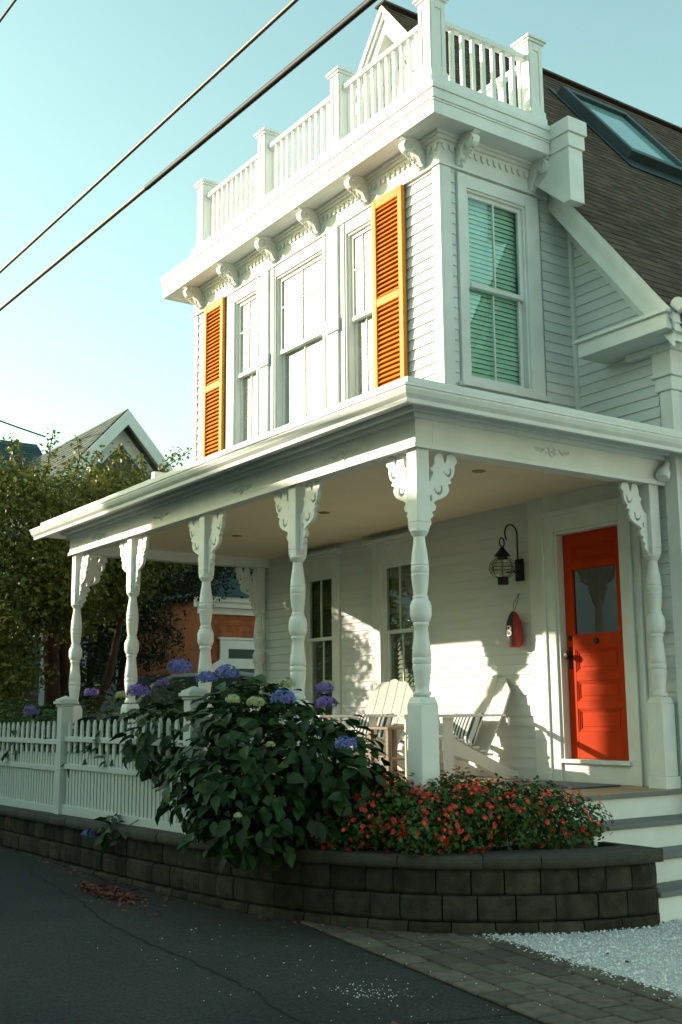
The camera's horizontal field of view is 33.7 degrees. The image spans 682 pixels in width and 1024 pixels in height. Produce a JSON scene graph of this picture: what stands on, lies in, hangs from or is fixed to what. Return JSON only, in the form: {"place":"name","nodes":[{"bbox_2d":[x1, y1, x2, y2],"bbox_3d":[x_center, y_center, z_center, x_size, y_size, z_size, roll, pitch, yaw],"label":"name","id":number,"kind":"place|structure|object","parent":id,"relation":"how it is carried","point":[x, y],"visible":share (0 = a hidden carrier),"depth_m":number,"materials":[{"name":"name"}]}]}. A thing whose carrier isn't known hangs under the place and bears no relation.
{"place":"outdoors","nodes":[
{"label":"outdoors","id":0,"kind":"place"},
{"bbox_2d":[0,0,16,22],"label":"overhead wire","id":1,"kind":"object","parent":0,"point":[7,9],"visible":1,"depth_m":8.99,"materials":[{"name":"black rubber"}]},
{"bbox_2d":[0,0,298,272],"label":"overhead wire","id":2,"kind":"object","parent":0,"point":[259,33],"visible":1,"depth_m":6.16,"materials":[{"name":"metal"}]},
{"bbox_2d":[0,0,376,310],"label":"overhead wire","id":3,"kind":"object","parent":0,"point":[355,13],"visible":1,"depth_m":5.58,"materials":[{"name":"metal"}]},
{"bbox_2d":[137,567,255,675],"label":"neighbour house","id":4,"kind":"structure","parent":0,"point":[232,624],"depth_m":21.86,"materials":[{"name":"orange brick"}]},
{"bbox_2d":[217,637,254,672],"bbox_3d":[-1.707,3.144,21.920,1.560,1.360,0.082,6,-12,-34],"label":"window","id":5,"kind":"structure","parent":4,"relation":"in","point":[229,647],"depth_m":21.79,"materials":[{"name":"white paint"}]},
{"bbox_2d":[0,847,542,1023],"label":"road","id":6,"kind":"structure","parent":0,"point":[57,966],"depth_m":6.29,"materials":[{"name":"grey asphalt"}]},
{"bbox_2d":[30,872,515,1023],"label":"road crack","id":7,"kind":"object","parent":6,"relation":"on","point":[257,991],"visible":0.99,"depth_m":6.15,"materials":[{"name":"black asphalt"}]},
{"bbox_2d":[97,924,603,1023],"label":"grit","id":8,"kind":"object","parent":6,"relation":"on","point":[353,983],"visible":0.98,"depth_m":5.77,"materials":[{"name":"white gravel"}]},
{"bbox_2d":[38,859,671,1023],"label":"fallen leaves","id":9,"kind":"object","parent":6,"relation":"on","point":[97,891],"visible":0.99,"depth_m":8.75,"materials":[{"name":"red plant"}]},
{"bbox_2d":[0,0,681,469],"label":"sky","id":10,"kind":"structure","parent":0,"point":[96,338],"materials":[{"name":"blue"}]},
{"bbox_2d":[210,832,601,849],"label":"soil ground","id":11,"kind":"structure","parent":0,"point":[532,846],"depth_m":7.88,"materials":[{"name":"brown soil"}]},
{"bbox_2d":[87,658,225,853],"bbox_3d":[-1.476,2.118,9.768,1.123,1.630,1.514,6,-12,-34],"label":"hydrangea bush","id":12,"kind":"object","parent":11,"relation":"on","point":[146,765],"visible":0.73,"depth_m":9.55,"materials":[{"name":"green plant"}]},
{"bbox_2d":[152,664,394,873],"bbox_3d":[-0.562,1.829,8.178,1.461,1.480,2.056,6,-12,-34],"label":"hydrangea bush","id":13,"kind":"object","parent":11,"relation":"on","point":[245,786],"visible":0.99,"depth_m":7.72,"materials":[{"name":"green plant"}]},
{"bbox_2d":[286,766,613,857],"bbox_3d":[0.749,2.058,7.690,2.294,0.641,1.087,0,-10,-1],"label":"flower bed","id":14,"kind":"object","parent":11,"relation":"on","point":[451,819],"visible":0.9,"depth_m":7.55,"materials":[{"name":"green plant"}]},
{"bbox_2d":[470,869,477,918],"bbox_3d":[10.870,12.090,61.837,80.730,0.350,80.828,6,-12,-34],"label":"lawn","id":15,"kind":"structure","parent":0,"point":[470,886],"depth_m":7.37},
{"bbox_2d":[0,440,42,478],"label":"neighbour house","id":16,"kind":"structure","parent":15,"relation":"on","point":[31,450],"depth_m":29.96,"materials":[{"name":"grey wood"}]},
{"bbox_2d":[0,420,45,436],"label":"overhead wire","id":17,"kind":"object","parent":16,"relation":"attached to","point":[22,428],"visible":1,"depth_m":27.08,"materials":[{"name":"black rubber"}]},
{"bbox_2d":[0,697,56,750],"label":"yard shrub","id":18,"kind":"object","parent":15,"relation":"on","point":[7,717],"visible":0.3,"depth_m":13.80,"materials":[{"name":"green plant"}]},
{"bbox_2d":[0,573,57,684],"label":"yard tree","id":19,"kind":"object","parent":15,"relation":"on","point":[30,627],"visible":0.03,"depth_m":19.01,"materials":[{"name":"green plant"}]},
{"bbox_2d":[1,705,98,762],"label":"hydrangea bush","id":20,"kind":"object","parent":15,"relation":"on","point":[33,709],"visible":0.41,"depth_m":12.37,"materials":[{"name":"green plant"}]},
{"bbox_2d":[0,409,172,746],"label":"neighbour house","id":21,"kind":"structure","parent":15,"relation":"on","point":[123,427],"depth_m":24.34,"materials":[{"name":"grey wood"}]},
{"bbox_2d":[81,623,119,685],"bbox_3d":[-5.005,2.872,23.506,0.800,1.500,0.083,6,-12,-34],"label":"window","id":22,"kind":"structure","parent":21,"relation":"in","point":[115,675],"depth_m":23.35,"materials":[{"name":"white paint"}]},
{"bbox_2d":[0,422,193,744],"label":"yard tree","id":23,"kind":"object","parent":15,"relation":"on","point":[31,592],"visible":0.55,"depth_m":15.53,"materials":[{"name":"green plant"}]},
{"bbox_2d":[57,688,166,836],"bbox_3d":[-2.153,2.383,10.990,1.037,1.341,1.864,4,-11,-23],"label":"hydrangea bush","id":24,"kind":"object","parent":15,"relation":"on","point":[94,692],"visible":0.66,"depth_m":10.90,"materials":[{"name":"green plant"}]},
{"bbox_2d":[34,675,243,752],"bbox_3d":[-2.482,2.858,14.519,2.951,1.512,1.354,6,-12,-34],"label":"yard shrub","id":25,"kind":"object","parent":15,"relation":"on","point":[114,699],"visible":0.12,"depth_m":14.58,"materials":[{"name":"green plant"}]},
{"bbox_2d":[29,544,252,712],"bbox_3d":[-3.074,1.844,19.476,2.321,5.307,5.819,-8,-13,38],"label":"yard tree","id":26,"kind":"object","parent":15,"relation":"on","point":[190,578],"visible":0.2,"depth_m":18.68,"materials":[{"name":"green plant"}]},
{"bbox_2d":[35,671,253,753],"bbox_3d":[-2.854,3.602,19.222,4.300,1.727,1.660,6,-12,-34],"label":"parked car","id":27,"kind":"object","parent":15,"relation":"on","point":[189,678],"visible":0.06,"depth_m":18.51,"materials":[{"name":"grey paint"}]},
{"bbox_2d":[212,658,254,671],"bbox_3d":[-2.015,3.652,20.303,2.300,2.000,0.100,6,-12,-34],"label":"garden stair rail","id":28,"kind":"object","parent":15,"relation":"on","point":[243,663],"visible":0.1,"depth_m":20.50,"materials":[{"name":"white paint"}]},
{"bbox_2d":[30,0,681,922],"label":"house","id":29,"kind":"structure","parent":15,"relation":"on","point":[432,294],"depth_m":10.37,"materials":[{"name":"paint"}]},
{"bbox_2d":[225,279,256,448],"bbox_3d":[-0.816,-1.548,12.654,0.635,1.950,0.830,6,-12,-34],"label":"window","id":30,"kind":"structure","parent":29,"relation":"in","point":[241,314],"depth_m":12.67,"materials":[{"name":"paint"}]},
{"bbox_2d":[275,238,322,427],"bbox_3d":[-0.182,-1.714,11.746,0.632,1.950,1.210,6,-12,-34],"label":"window","id":31,"kind":"structure","parent":29,"relation":"in","point":[300,277],"depth_m":11.83,"materials":[{"name":"paint"}]},
{"bbox_2d":[288,548,343,738],"bbox_3d":[-0.063,1.633,13.793,0.725,2.230,1.070,6,-12,-34],"label":"window","id":32,"kind":"structure","parent":29,"relation":"in","point":[322,569],"depth_m":13.75,"materials":[{"name":"paint"}]},
{"bbox_2d":[346,207,372,398],"bbox_3d":[0.432,-1.875,10.866,0.632,1.950,0.720,6,-12,-34],"label":"window","id":33,"kind":"structure","parent":29,"relation":"in","point":[358,230],"depth_m":10.85,"materials":[{"name":"paint"}]},
{"bbox_2d":[317,679,413,770],"bbox_3d":[0.307,2.212,11.650,0.770,0.975,0.960,-8,-12,36],"label":"adirondack chair","id":34,"kind":"object","parent":29,"relation":"on","point":[392,696],"visible":0.46,"depth_m":11.90,"materials":[{"name":"paint"}]},
{"bbox_2d":[355,713,393,743],"bbox_3d":[0.331,2.245,11.677,0.440,0.340,0.150,-8,-38,36],"label":"pillow","id":35,"kind":"object","parent":34,"relation":"on","point":[383,721],"visible":0.38,"depth_m":11.60,"materials":[{"name":"white fabric"}]},
{"bbox_2d":[368,726,404,777],"bbox_3d":[0.490,2.325,10.890,0.340,0.485,0.340,6,-12,-34],"label":"side table","id":36,"kind":"object","parent":29,"relation":"on","point":[392,758],"visible":0.38,"depth_m":10.84,"materials":[{"name":"white wood"}]},
{"bbox_2d":[361,532,425,740],"bbox_3d":[0.834,1.398,12.507,0.725,2.230,1.040,6,-12,-34],"label":"window","id":37,"kind":"structure","parent":29,"relation":"in","point":[392,590],"depth_m":12.59,"materials":[{"name":"paint"}]},
{"bbox_2d":[397,675,518,780],"bbox_3d":[1.125,2.030,10.664,0.960,0.975,0.770,6,-12,-33],"label":"adirondack chair","id":38,"kind":"object","parent":29,"relation":"on","point":[489,698],"visible":0.78,"depth_m":10.62,"materials":[{"name":"paint"}]},
{"bbox_2d":[453,713,483,745],"bbox_3d":[1.159,2.062,10.681,0.150,0.340,0.440,34,-26,-24],"label":"pillow","id":39,"kind":"object","parent":38,"relation":"on","point":[467,729],"visible":0.65,"depth_m":10.54,"materials":[{"name":"white fabric"}]},
{"bbox_2d":[455,172,551,403],"bbox_3d":[1.267,-1.961,10.308,1.060,1.970,0.675,6,-12,-34],"label":"window","id":40,"kind":"structure","parent":29,"relation":"in","point":[501,341],"depth_m":10.20,"materials":[{"name":"paint"}]},
{"bbox_2d":[489,524,523,584],"bbox_3d":[1.569,0.404,10.796,0.363,0.598,0.262,14,-18,-55],"label":"wall lantern","id":41,"kind":"object","parent":29,"relation":"attached to","point":[502,553],"depth_m":10.76,"materials":[{"name":"grey metal"}]},
{"bbox_2d":[506,593,522,646],"bbox_3d":[1.650,1.030,10.747,0.161,0.517,0.159,0,-10,-4],"label":"lobster buoy","id":42,"kind":"object","parent":29,"relation":"hanging from","point":[514,634],"visible":1,"depth_m":10.67,"materials":[{"name":"red"}]},
{"bbox_2d":[490,779,619,788],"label":"porch floor","id":43,"kind":"structure","parent":29,"relation":"on","point":[566,785],"depth_m":9.48,"materials":[{"name":"grey wood"}]},
{"bbox_2d":[562,526,628,759],"bbox_3d":[2.274,1.169,10.051,0.133,2.031,0.735,6,-12,-34],"label":"door","id":44,"kind":"structure","parent":29,"relation":"in","point":[594,655],"depth_m":10.08,"materials":[{"name":"red paint"}]},
{"bbox_2d":[656,461,670,481],"bbox_3d":[2.783,-0.332,9.489,0.357,0.175,0.144,6,-12,-34],"label":"floodlight","id":45,"kind":"object","parent":29,"relation":"attached to","point":[663,473],"visible":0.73,"depth_m":9.38,"materials":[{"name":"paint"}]},
{"bbox_2d":[299,921,681,1023],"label":"path","id":46,"kind":"structure","parent":0,"point":[574,1003],"depth_m":5.95,"materials":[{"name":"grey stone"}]},
{"bbox_2d":[473,918,681,1000],"bbox_3d":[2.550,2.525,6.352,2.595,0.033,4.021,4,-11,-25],"label":"gravel","id":47,"kind":"structure","parent":0,"point":[633,953],"depth_m":6.65,"materials":[{"name":"white gravel"}]},
{"label":"ground","id":48,"kind":"structure","parent":0,"visible":0},
{"bbox_2d":[0,805,663,934],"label":"retaining wall","id":49,"kind":"structure","parent":48,"relation":"on","point":[609,886],"depth_m":7.41,"materials":[{"name":"grey concrete"}]},
{"bbox_2d":[0,686,207,833],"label":"picket fence","id":50,"kind":"object","parent":49,"relation":"on","point":[31,779],"visible":0.71,"depth_m":10.85,"materials":[{"name":"paint"}]}
]}

